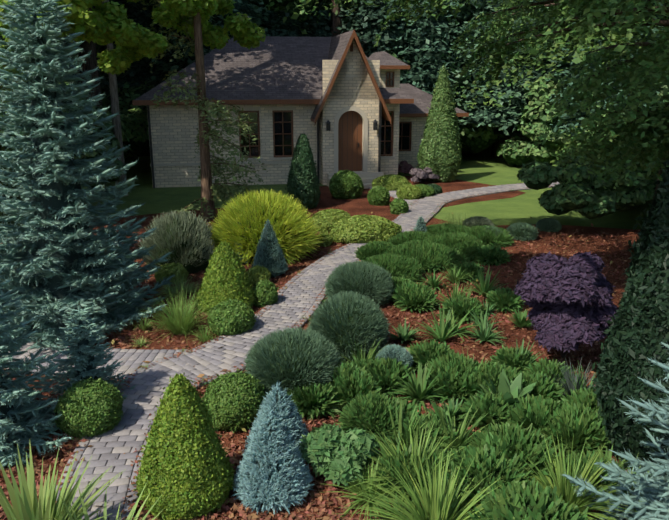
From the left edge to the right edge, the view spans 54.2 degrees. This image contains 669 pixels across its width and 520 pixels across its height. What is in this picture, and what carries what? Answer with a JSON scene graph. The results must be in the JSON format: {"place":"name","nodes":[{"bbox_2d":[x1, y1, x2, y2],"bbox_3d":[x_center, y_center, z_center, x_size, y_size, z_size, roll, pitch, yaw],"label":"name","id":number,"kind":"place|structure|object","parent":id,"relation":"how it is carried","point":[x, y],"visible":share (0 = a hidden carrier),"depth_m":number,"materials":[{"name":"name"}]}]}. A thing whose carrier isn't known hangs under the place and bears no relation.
{"place":"outdoors","nodes":[
{"label":"outdoors","id":0,"kind":"place"},
{"bbox_2d":[0,341,200,379],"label":"path","id":1,"kind":"structure","parent":0,"point":[133,359],"depth_m":9.68,"materials":[{"name":"stone"}]},
{"bbox_2d":[55,181,558,519],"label":"path","id":2,"kind":"structure","parent":0,"point":[212,358],"depth_m":9.27,"materials":[{"name":"stone"}]},
{"bbox_2d":[54,185,526,519],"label":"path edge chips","id":3,"kind":"object","parent":2,"relation":"on","point":[84,440],"visible":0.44,"depth_m":8.96,"materials":[{"name":"stone"}]},
{"bbox_2d":[0,176,640,519],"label":"mulch ground","id":4,"kind":"structure","parent":0,"point":[360,205],"depth_m":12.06,"materials":[{"name":"wood"}]},
{"bbox_2d":[0,262,70,468],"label":"blue spruce","id":5,"kind":"object","parent":4,"relation":"on","point":[26,424],"visible":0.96,"depth_m":7.39,"materials":[{"name":"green plant"}]},
{"bbox_2d":[0,444,125,519],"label":"iris plant","id":6,"kind":"object","parent":4,"relation":"on","point":[27,504],"visible":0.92,"depth_m":5.66,"materials":[{"name":"plant"}]},
{"bbox_2d":[0,0,175,350],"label":"blue spruce","id":7,"kind":"object","parent":4,"relation":"on","point":[57,259],"visible":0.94,"depth_m":10.34,"materials":[{"name":"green plant"}]},
{"bbox_2d":[53,377,125,439],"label":"ball shrub","id":8,"kind":"object","parent":4,"relation":"on","point":[89,407],"visible":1,"depth_m":7.51,"materials":[{"name":"plant"}]},
{"bbox_2d":[47,306,135,402],"bbox_3d":[-3.180,1.221,8.314,1.118,1.362,1.099,0,16,-1],"label":"spruce","id":9,"kind":"object","parent":4,"relation":"on","point":[81,351],"visible":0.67,"depth_m":8.22,"materials":[{"name":"green plant"}]},
{"bbox_2d":[44,483,161,519],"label":"ornamental grass","id":10,"kind":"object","parent":4,"relation":"on","point":[129,517],"depth_m":5.55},
{"bbox_2d":[154,262,188,284],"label":"ball shrub","id":11,"kind":"object","parent":4,"relation":"on","point":[163,272],"visible":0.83,"depth_m":13.20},
{"bbox_2d":[126,288,221,345],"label":"fountain grass","id":12,"kind":"object","parent":4,"relation":"on","point":[176,323],"depth_m":10.64,"materials":[{"name":"plant"}]},
{"bbox_2d":[138,210,215,273],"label":"sage clump","id":13,"kind":"object","parent":4,"relation":"on","point":[184,237],"visible":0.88,"depth_m":13.79,"materials":[{"name":"green"}]},
{"bbox_2d":[133,372,234,519],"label":"cone shrub","id":14,"kind":"object","parent":4,"relation":"on","point":[186,472],"visible":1,"depth_m":6.12,"materials":[{"name":"plant"}]},
{"bbox_2d":[140,0,268,219],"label":"wispy tree","id":15,"kind":"object","parent":4,"relation":"on","point":[207,167],"depth_m":18.42,"materials":[{"name":"green plant"}]},
{"bbox_2d":[193,240,254,312],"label":"cone shrub","id":16,"kind":"object","parent":4,"relation":"on","point":[225,277],"visible":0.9,"depth_m":11.48,"materials":[{"name":"plant"}]},
{"bbox_2d":[206,298,256,335],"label":"ball shrub","id":17,"kind":"object","parent":4,"relation":"on","point":[235,317],"visible":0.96,"depth_m":10.50,"materials":[{"name":"plant"}]},
{"bbox_2d":[201,369,266,432],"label":"ball shrub","id":18,"kind":"object","parent":4,"relation":"on","point":[233,400],"visible":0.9,"depth_m":7.63,"materials":[{"name":"plant"}]},
{"bbox_2d":[252,279,278,307],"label":"ball shrub","id":19,"kind":"object","parent":4,"relation":"on","point":[265,293],"visible":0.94,"depth_m":11.86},
{"bbox_2d":[209,188,322,265],"bbox_3d":[-1.652,-0.759,15.359,2.829,1.911,2.751,0,16,-1],"label":"golden mound shrub","id":20,"kind":"object","parent":4,"relation":"on","point":[242,219],"visible":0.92,"depth_m":14.65,"materials":[{"name":"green plant"}]},
{"bbox_2d":[251,219,288,277],"bbox_3d":[-1.379,-0.277,13.759,0.825,1.214,0.816,0,16,-1],"label":"conifer","id":21,"kind":"object","parent":4,"relation":"on","point":[269,254],"visible":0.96,"depth_m":13.60,"materials":[{"name":"teal"}]},
{"bbox_2d":[232,406,314,514],"bbox_3d":[-0.610,1.883,6.465,0.826,0.954,0.833,0,16,-1],"label":"conical evergreen","id":22,"kind":"object","parent":4,"relation":"on","point":[272,470],"visible":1,"depth_m":6.30,"materials":[{"name":"grey"}]},
{"bbox_2d":[242,381,308,454],"bbox_3d":[-0.607,1.740,7.130,0.793,0.882,0.785,0,16,-1],"label":"conical evergreen","id":23,"kind":"object","parent":4,"relation":"on","point":[277,399],"visible":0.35,"depth_m":7.01,"materials":[{"name":"grey"}]},
{"bbox_2d":[243,327,341,397],"bbox_3d":[-0.545,1.368,8.679,1.382,0.935,1.369,0,16,-1],"label":"dome shrub","id":24,"kind":"object","parent":4,"relation":"on","point":[289,358],"visible":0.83,"depth_m":8.33,"materials":[{"name":"green plant"}]},
{"bbox_2d":[285,133,320,209],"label":"conical shrub","id":25,"kind":"object","parent":4,"relation":"on","point":[303,184],"depth_m":20.50,"materials":[{"name":"plant"}]},
{"bbox_2d":[287,380,341,419],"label":"shrub","id":26,"kind":"object","parent":4,"relation":"on","point":[313,402],"visible":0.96,"depth_m":8.03,"materials":[{"name":"green"}]},
{"bbox_2d":[310,209,349,231],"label":"cushion shrub","id":27,"kind":"object","parent":4,"relation":"on","point":[326,220],"visible":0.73,"depth_m":17.72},
{"bbox_2d":[299,422,380,486],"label":"leafy shrub","id":28,"kind":"object","parent":4,"relation":"on","point":[334,452],"visible":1,"depth_m":6.62,"materials":[{"name":"green plant"}]},
{"bbox_2d":[329,170,363,198],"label":"ball shrub","id":29,"kind":"object","parent":4,"relation":"on","point":[345,184],"visible":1,"depth_m":22.49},
{"bbox_2d":[307,290,390,362],"bbox_3d":[0.206,0.987,9.786,1.318,1.040,1.297,0,16,-1],"label":"dome shrub","id":30,"kind":"object","parent":4,"relation":"on","point":[339,320],"visible":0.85,"depth_m":9.44,"materials":[{"name":"green plant"}]},
{"bbox_2d":[330,368,384,412],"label":"shrub","id":31,"kind":"object","parent":4,"relation":"on","point":[357,383],"visible":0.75,"depth_m":8.23,"materials":[{"name":"green"}]},
{"bbox_2d":[325,260,394,306],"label":"dome shrub","id":32,"kind":"object","parent":4,"relation":"on","point":[373,281],"visible":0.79,"depth_m":11.86,"materials":[{"name":"green plant"}]},
{"bbox_2d":[319,456,404,519],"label":"fountain grass","id":33,"kind":"object","parent":4,"relation":"on","point":[361,487],"depth_m":6.39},
{"bbox_2d":[330,214,401,243],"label":"cushion shrub","id":34,"kind":"object","parent":4,"relation":"on","point":[362,229],"visible":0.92,"depth_m":16.41,"materials":[{"name":"plant"}]},
{"bbox_2d":[336,391,407,442],"bbox_3d":[0.447,1.852,7.622,0.890,0.577,0.873,0,16,-1],"label":"mound","id":35,"kind":"object","parent":4,"relation":"on","point":[373,408],"visible":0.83,"depth_m":7.45,"materials":[{"name":"green plant"}]},
{"bbox_2d":[353,241,394,259],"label":"mat shrub","id":36,"kind":"object","parent":4,"relation":"on","point":[369,249],"visible":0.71,"depth_m":14.81,"materials":[{"name":"green plant"}]},
{"bbox_2d":[363,356,415,395],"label":"shrub","id":37,"kind":"object","parent":4,"relation":"on","point":[387,371],"visible":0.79,"depth_m":8.61,"materials":[{"name":"green"}]},
{"bbox_2d":[371,174,410,190],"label":"cushion shrub","id":38,"kind":"object","parent":4,"relation":"on","point":[392,182],"visible":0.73,"depth_m":24.10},
{"bbox_2d":[363,253,422,282],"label":"mat shrub","id":39,"kind":"object","parent":4,"relation":"on","point":[400,265],"visible":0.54,"depth_m":13.35,"materials":[{"name":"green plant"}]},
{"bbox_2d":[375,344,413,368],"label":"round shrub","id":40,"kind":"object","parent":4,"relation":"on","point":[397,352],"visible":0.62,"depth_m":9.08,"materials":[{"name":"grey plant"}]},
{"bbox_2d":[365,444,436,502],"bbox_3d":[0.712,2.232,6.635,0.825,0.531,0.775,0,16,-1],"label":"plant mound","id":41,"kind":"object","parent":4,"relation":"on","point":[397,463],"visible":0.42,"depth_m":6.49,"materials":[{"name":"plant"}]},
{"bbox_2d":[365,396,447,465],"bbox_3d":[0.763,1.869,7.188,1.095,0.590,1.111,0,16,-1],"label":"strap-leaf clump","id":42,"kind":"object","parent":4,"relation":"on","point":[399,425],"visible":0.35,"depth_m":7.26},
{"bbox_2d":[343,420,476,518],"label":"fountain grass","id":43,"kind":"object","parent":4,"relation":"on","point":[413,449],"depth_m":6.57,"materials":[{"name":"plant"}]},
{"bbox_2d":[387,230,434,245],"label":"mat shrub","id":44,"kind":"object","parent":4,"relation":"on","point":[404,236],"visible":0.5,"depth_m":15.78,"materials":[{"name":"green plant"}]},
{"bbox_2d":[389,282,437,307],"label":"shrub","id":45,"kind":"object","parent":4,"relation":"on","point":[399,291],"visible":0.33,"depth_m":11.96,"materials":[{"name":"green"}]},
{"bbox_2d":[396,288,438,312],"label":"shrub","id":46,"kind":"object","parent":4,"relation":"on","point":[417,301],"visible":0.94,"depth_m":11.67,"materials":[{"name":"green"}]},
{"bbox_2d":[389,363,446,411],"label":"spiky plant","id":47,"kind":"object","parent":4,"relation":"on","point":[418,390],"visible":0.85,"depth_m":8.44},
{"bbox_2d":[383,240,462,272],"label":"mat shrub","id":48,"kind":"object","parent":4,"relation":"on","point":[432,256],"visible":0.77,"depth_m":14.25,"materials":[{"name":"green plant"}]},
{"bbox_2d":[338,447,509,519],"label":"fountain grass","id":49,"kind":"object","parent":4,"relation":"on","point":[435,503],"depth_m":5.96,"materials":[{"name":"plant"}]},
{"bbox_2d":[393,412,457,450],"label":"groundcover plant","id":50,"kind":"object","parent":4,"relation":"on","point":[406,423],"visible":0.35,"depth_m":7.26,"materials":[{"name":"green"}]},
{"bbox_2d":[405,339,456,373],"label":"shrub","id":51,"kind":"object","parent":4,"relation":"on","point":[422,352],"visible":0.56,"depth_m":9.29,"materials":[{"name":"green"}]},
{"bbox_2d":[407,439,454,482],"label":"shrub","id":52,"kind":"object","parent":4,"relation":"on","point":[435,453],"visible":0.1,"depth_m":6.64,"materials":[{"name":"green"}]},
{"bbox_2d":[416,63,461,182],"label":"conifer column","id":53,"kind":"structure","parent":4,"relation":"on","point":[439,154],"depth_m":25.74,"materials":[{"name":"plant"}]},
{"bbox_2d":[413,303,464,342],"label":"spiky plant","id":54,"kind":"object","parent":4,"relation":"on","point":[442,334],"visible":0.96,"depth_m":10.42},
{"bbox_2d":[422,361,476,403],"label":"shrub","id":55,"kind":"object","parent":4,"relation":"on","point":[449,391],"visible":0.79,"depth_m":8.42,"materials":[{"name":"green"}]},
{"bbox_2d":[423,351,479,378],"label":"groundcover plant","id":56,"kind":"object","parent":4,"relation":"on","point":[450,357],"visible":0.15,"depth_m":8.83,"materials":[{"name":"green"}]},
{"bbox_2d":[415,399,488,450],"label":"strap-leaf clump","id":57,"kind":"object","parent":4,"relation":"on","point":[462,435],"visible":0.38,"depth_m":7.26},
{"bbox_2d":[424,231,483,260],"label":"mat shrub","id":58,"kind":"object","parent":4,"relation":"on","point":[465,243],"visible":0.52,"depth_m":14.95,"materials":[{"name":"green plant"}]},
{"bbox_2d":[437,295,484,323],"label":"shrub","id":59,"kind":"object","parent":4,"relation":"on","point":[461,307],"visible":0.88,"depth_m":11.21,"materials":[{"name":"green"}]},
{"bbox_2d":[456,367,497,402],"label":"shrub","id":60,"kind":"object","parent":4,"relation":"on","point":[476,379],"visible":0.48,"depth_m":8.35,"materials":[{"name":"green"}]},
{"bbox_2d":[292,0,668,202],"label":"tree","id":61,"kind":"object","parent":4,"relation":"on","point":[647,128],"visible":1,"depth_m":12.66,"materials":[{"name":"green plant"}]},
{"bbox_2d":[463,264,507,295],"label":"spiky plant","id":62,"kind":"object","parent":4,"relation":"on","point":[484,287],"visible":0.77,"depth_m":12.53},
{"bbox_2d":[457,388,514,431],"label":"shrub","id":63,"kind":"object","parent":4,"relation":"on","point":[493,408],"visible":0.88,"depth_m":7.75,"materials":[{"name":"green"}]},
{"bbox_2d":[466,318,506,346],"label":"spiky plant","id":64,"kind":"object","parent":4,"relation":"on","point":[484,333],"visible":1,"depth_m":10.38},
{"bbox_2d":[461,225,513,246],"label":"mat shrub","id":65,"kind":"object","parent":4,"relation":"on","point":[481,232],"visible":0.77,"depth_m":16.18,"materials":[{"name":"green plant"}]},
{"bbox_2d":[440,444,536,516],"bbox_3d":[1.490,2.188,6.421,1.052,0.651,1.073,0,16,-1],"label":"shrub","id":66,"kind":"object","parent":4,"relation":"on","point":[485,463],"visible":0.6,"depth_m":6.31,"materials":[{"name":"green"}]},
{"bbox_2d":[471,244,511,265],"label":"shrub","id":67,"kind":"object","parent":4,"relation":"on","point":[497,255],"visible":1,"depth_m":14.60,"materials":[{"name":"green"}]},
{"bbox_2d":[472,360,518,390],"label":"groundcover plant","id":68,"kind":"object","parent":4,"relation":"on","point":[498,368],"visible":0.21,"depth_m":8.54,"materials":[{"name":"green"}]},
{"bbox_2d":[485,286,524,312],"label":"shrub","id":69,"kind":"object","parent":4,"relation":"on","point":[507,299],"visible":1,"depth_m":11.70,"materials":[{"name":"green"}]},
{"bbox_2d":[477,369,536,404],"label":"hosta plant","id":70,"kind":"object","parent":4,"relation":"on","point":[508,389],"visible":0.29,"depth_m":8.13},
{"bbox_2d":[461,420,562,481],"bbox_3d":[1.900,2.065,6.875,1.121,0.658,1.006,0,16,-1],"label":"groundcover plant","id":71,"kind":"object","parent":4,"relation":"on","point":[508,436],"visible":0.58,"depth_m":6.75,"materials":[{"name":"green"}]},
{"bbox_2d":[490,344,535,372],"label":"shrub","id":72,"kind":"object","parent":4,"relation":"on","point":[504,356],"visible":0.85,"depth_m":9.20,"materials":[{"name":"green"}]},
{"bbox_2d":[506,222,538,240],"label":"shrub","id":73,"kind":"object","parent":4,"relation":"on","point":[522,231],"visible":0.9,"depth_m":16.81,"materials":[{"name":"green plant"}]},
{"bbox_2d":[467,477,588,519],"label":"shrub","id":74,"kind":"object","parent":4,"relation":"on","point":[531,500],"visible":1,"depth_m":5.68,"materials":[{"name":"green"}]},
{"bbox_2d":[504,393,565,443],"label":"shrub","id":75,"kind":"object","parent":4,"relation":"on","point":[525,409],"visible":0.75,"depth_m":7.55,"materials":[{"name":"green"}]},
{"bbox_2d":[511,370,564,400],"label":"shrub","id":76,"kind":"object","parent":4,"relation":"on","point":[544,386],"visible":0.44,"depth_m":8.27,"materials":[{"name":"green"}]},
{"bbox_2d":[523,357,575,391],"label":"shrub","id":77,"kind":"object","parent":4,"relation":"on","point":[544,365],"visible":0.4,"depth_m":8.74,"materials":[{"name":"green"}]},
{"bbox_2d":[514,251,618,357],"bbox_3d":[3.334,0.702,9.439,1.554,1.642,1.502,0,16,-1],"label":"purple shrub","id":78,"kind":"object","parent":4,"relation":"on","point":[570,301],"visible":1,"depth_m":9.06,"materials":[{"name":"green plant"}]},
{"bbox_2d":[517,145,619,219],"bbox_3d":[6.509,-2.102,17.745,2.650,2.081,2.565,-11,19,-35],"label":"lawn edge shrub","id":79,"kind":"object","parent":4,"relation":"on","point":[592,200],"visible":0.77,"depth_m":16.95,"materials":[{"name":"plant"}]},
{"bbox_2d":[546,357,595,396],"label":"dark plant straps","id":80,"kind":"object","parent":4,"relation":"on","point":[569,382],"visible":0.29,"depth_m":8.43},
{"bbox_2d":[536,401,613,455],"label":"groundcover plant","id":81,"kind":"object","parent":4,"relation":"on","point":[597,434],"visible":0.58,"depth_m":7.21,"materials":[{"name":"green"}]},
{"bbox_2d":[504,431,654,519],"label":"fountain grass","id":82,"kind":"object","parent":4,"relation":"on","point":[562,484],"depth_m":6.25,"materials":[{"name":"plant"}]},
{"bbox_2d":[560,387,602,410],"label":"shrub","id":83,"kind":"object","parent":4,"relation":"on","point":[581,396],"visible":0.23,"depth_m":7.95,"materials":[{"name":"green"}]},
{"bbox_2d":[562,449,625,501],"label":"shrub","id":84,"kind":"object","parent":4,"relation":"on","point":[584,457],"visible":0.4,"depth_m":6.60,"materials":[{"name":"green"}]},
{"bbox_2d":[563,341,668,519],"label":"silver conifer","id":85,"kind":"object","parent":4,"relation":"on","point":[647,508],"visible":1,"depth_m":5.80,"materials":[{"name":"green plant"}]},
{"bbox_2d":[586,141,660,214],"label":"lawn edge shrub","id":86,"kind":"object","parent":4,"relation":"on","point":[634,196],"visible":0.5,"depth_m":17.11,"materials":[{"name":"plant"}]},
{"bbox_2d":[590,159,668,482],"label":"cypress","id":87,"kind":"object","parent":4,"relation":"on","point":[637,331],"visible":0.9,"depth_m":6.50,"materials":[{"name":"plant"}]},
{"bbox_2d":[0,139,650,229],"bbox_3d":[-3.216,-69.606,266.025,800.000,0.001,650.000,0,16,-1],"label":"terrain","id":88,"kind":"structure","parent":0,"point":[484,167],"depth_m":22.38,"materials":[{"name":"green plant"}]},
{"bbox_2d":[0,99,104,203],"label":"forest edge shrub","id":89,"kind":"object","parent":88,"relation":"on","point":[8,185],"visible":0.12,"depth_m":18.04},
{"bbox_2d":[81,1,102,107],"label":"tree","id":90,"kind":"object","parent":88,"relation":"on","point":[91,62],"visible":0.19,"depth_m":26.04,"materials":[{"name":"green plant"}]},
{"bbox_2d":[81,115,126,188],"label":"forest edge shrub","id":91,"kind":"object","parent":88,"relation":"on","point":[113,143],"visible":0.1,"depth_m":21.25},
{"bbox_2d":[102,0,128,196],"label":"pale slender tree","id":92,"kind":"object","parent":88,"relation":"on","point":[116,121],"visible":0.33,"depth_m":22.41,"materials":[{"name":"brown plant"}]},
{"bbox_2d":[110,108,149,164],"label":"forest edge shrub","id":93,"kind":"object","parent":88,"relation":"on","point":[137,119],"visible":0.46,"depth_m":27.87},
{"bbox_2d":[106,81,158,110],"bbox_3d":[-8.568,-7.636,34.996,6.858,3.827,7.787,0,16,-1],"label":"forest understorey","id":94,"kind":"object","parent":88,"relation":"on","point":[127,94],"visible":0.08,"depth_m":31.64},
{"bbox_2d":[0,0,265,112],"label":"sunlit tree","id":95,"kind":"object","parent":88,"relation":"on","point":[101,23],"visible":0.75,"depth_m":16.72,"materials":[{"name":"green plant"}]},
{"bbox_2d":[145,0,271,91],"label":"conifer tree","id":96,"kind":"object","parent":88,"relation":"on","point":[250,9],"visible":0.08,"depth_m":30.68,"materials":[{"name":"green plant"}]},
{"bbox_2d":[164,0,330,33],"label":"forest tree","id":97,"kind":"object","parent":88,"relation":"on","point":[289,5],"visible":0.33,"depth_m":32.89,"materials":[{"name":"green plant"}]},
{"bbox_2d":[146,38,426,187],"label":"house walls","id":98,"kind":"structure","parent":88,"relation":"on","point":[174,132],"depth_m":25.02,"materials":[{"name":"brick"}]},
{"bbox_2d":[147,13,381,187],"bbox_3d":[-2.579,-6.176,26.637,8.745,7.700,5.164,0,16,-1],"label":"house metalwork","id":99,"kind":"object","parent":98,"relation":"attached to","point":[375,124],"visible":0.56,"depth_m":25.15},
{"bbox_2d":[150,16,411,188],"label":"house trim sills","id":100,"kind":"structure","parent":98,"relation":"attached to","point":[367,178],"depth_m":25.27,"materials":[{"name":"stone"}]},
{"bbox_2d":[132,30,468,171],"bbox_3d":[-1.126,-6.935,28.307,13.950,5.270,8.465,-3,16,-10],"label":"house woodwork","id":101,"kind":"object","parent":98,"relation":"attached to","point":[349,154],"visible":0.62,"depth_m":25.34,"materials":[{"name":"wood"}]},
{"bbox_2d":[240,73,409,155],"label":"windows","id":102,"kind":"structure","parent":101,"relation":"in","point":[288,140],"depth_m":25.51,"materials":[{"name":"glass"}]},
{"bbox_2d":[135,30,466,119],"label":"house roof","id":103,"kind":"structure","parent":98,"relation":"on","point":[277,67],"depth_m":25.78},
{"bbox_2d":[258,1,318,36],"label":"dark conifer tree","id":104,"kind":"object","parent":88,"relation":"on","point":[277,25],"visible":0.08,"depth_m":33.11,"materials":[{"name":"green plant"}]},
{"bbox_2d":[305,0,347,36],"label":"dark conifer tree","id":105,"kind":"object","parent":88,"relation":"on","point":[323,25],"visible":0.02,"depth_m":34.42,"materials":[{"name":"green plant"}]},
{"bbox_2d":[336,0,415,85],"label":"dark conifer tree","id":106,"kind":"object","parent":88,"relation":"on","point":[363,20],"visible":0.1,"depth_m":32.18,"materials":[{"name":"green plant"}]},
{"bbox_2d":[387,0,485,129],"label":"conifer tree","id":107,"kind":"object","parent":88,"relation":"on","point":[426,43],"visible":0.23,"depth_m":31.56,"materials":[{"name":"green plant"}]},
{"bbox_2d":[425,0,481,155],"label":"forest conifer","id":108,"kind":"object","parent":88,"relation":"on","point":[461,17],"visible":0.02,"depth_m":31.34,"materials":[{"name":"green plant"}]},
{"bbox_2d":[458,122,505,153],"bbox_3d":[6.279,-8.120,34.991,7.026,4.435,7.651,0,16,-1],"label":"forest understorey","id":109,"kind":"object","parent":88,"relation":"on","point":[473,142],"visible":0.04,"depth_m":32.24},
{"bbox_2d":[445,0,569,159],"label":"broadleaf tree","id":110,"kind":"object","parent":88,"relation":"on","point":[505,115],"visible":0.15,"depth_m":30.17,"materials":[{"name":"green plant"}]},
{"bbox_2d":[496,116,582,165],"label":"forest edge shrub","id":111,"kind":"object","parent":88,"relation":"on","point":[518,151],"visible":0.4,"depth_m":29.31,"materials":[{"name":"plant"}]},
{"bbox_2d":[521,76,569,149],"bbox_3d":[10.944,-6.685,29.814,5.257,3.614,3.956,0,16,-1],"label":"forest understorey","id":112,"kind":"object","parent":88,"relation":"on","point":[540,94],"visible":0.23,"depth_m":28.68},
{"bbox_2d":[545,1,668,138],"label":"conifer tree","id":113,"kind":"object","parent":88,"relation":"on","point":[576,114],"visible":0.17,"depth_m":27.23,"materials":[{"name":"green plant"}]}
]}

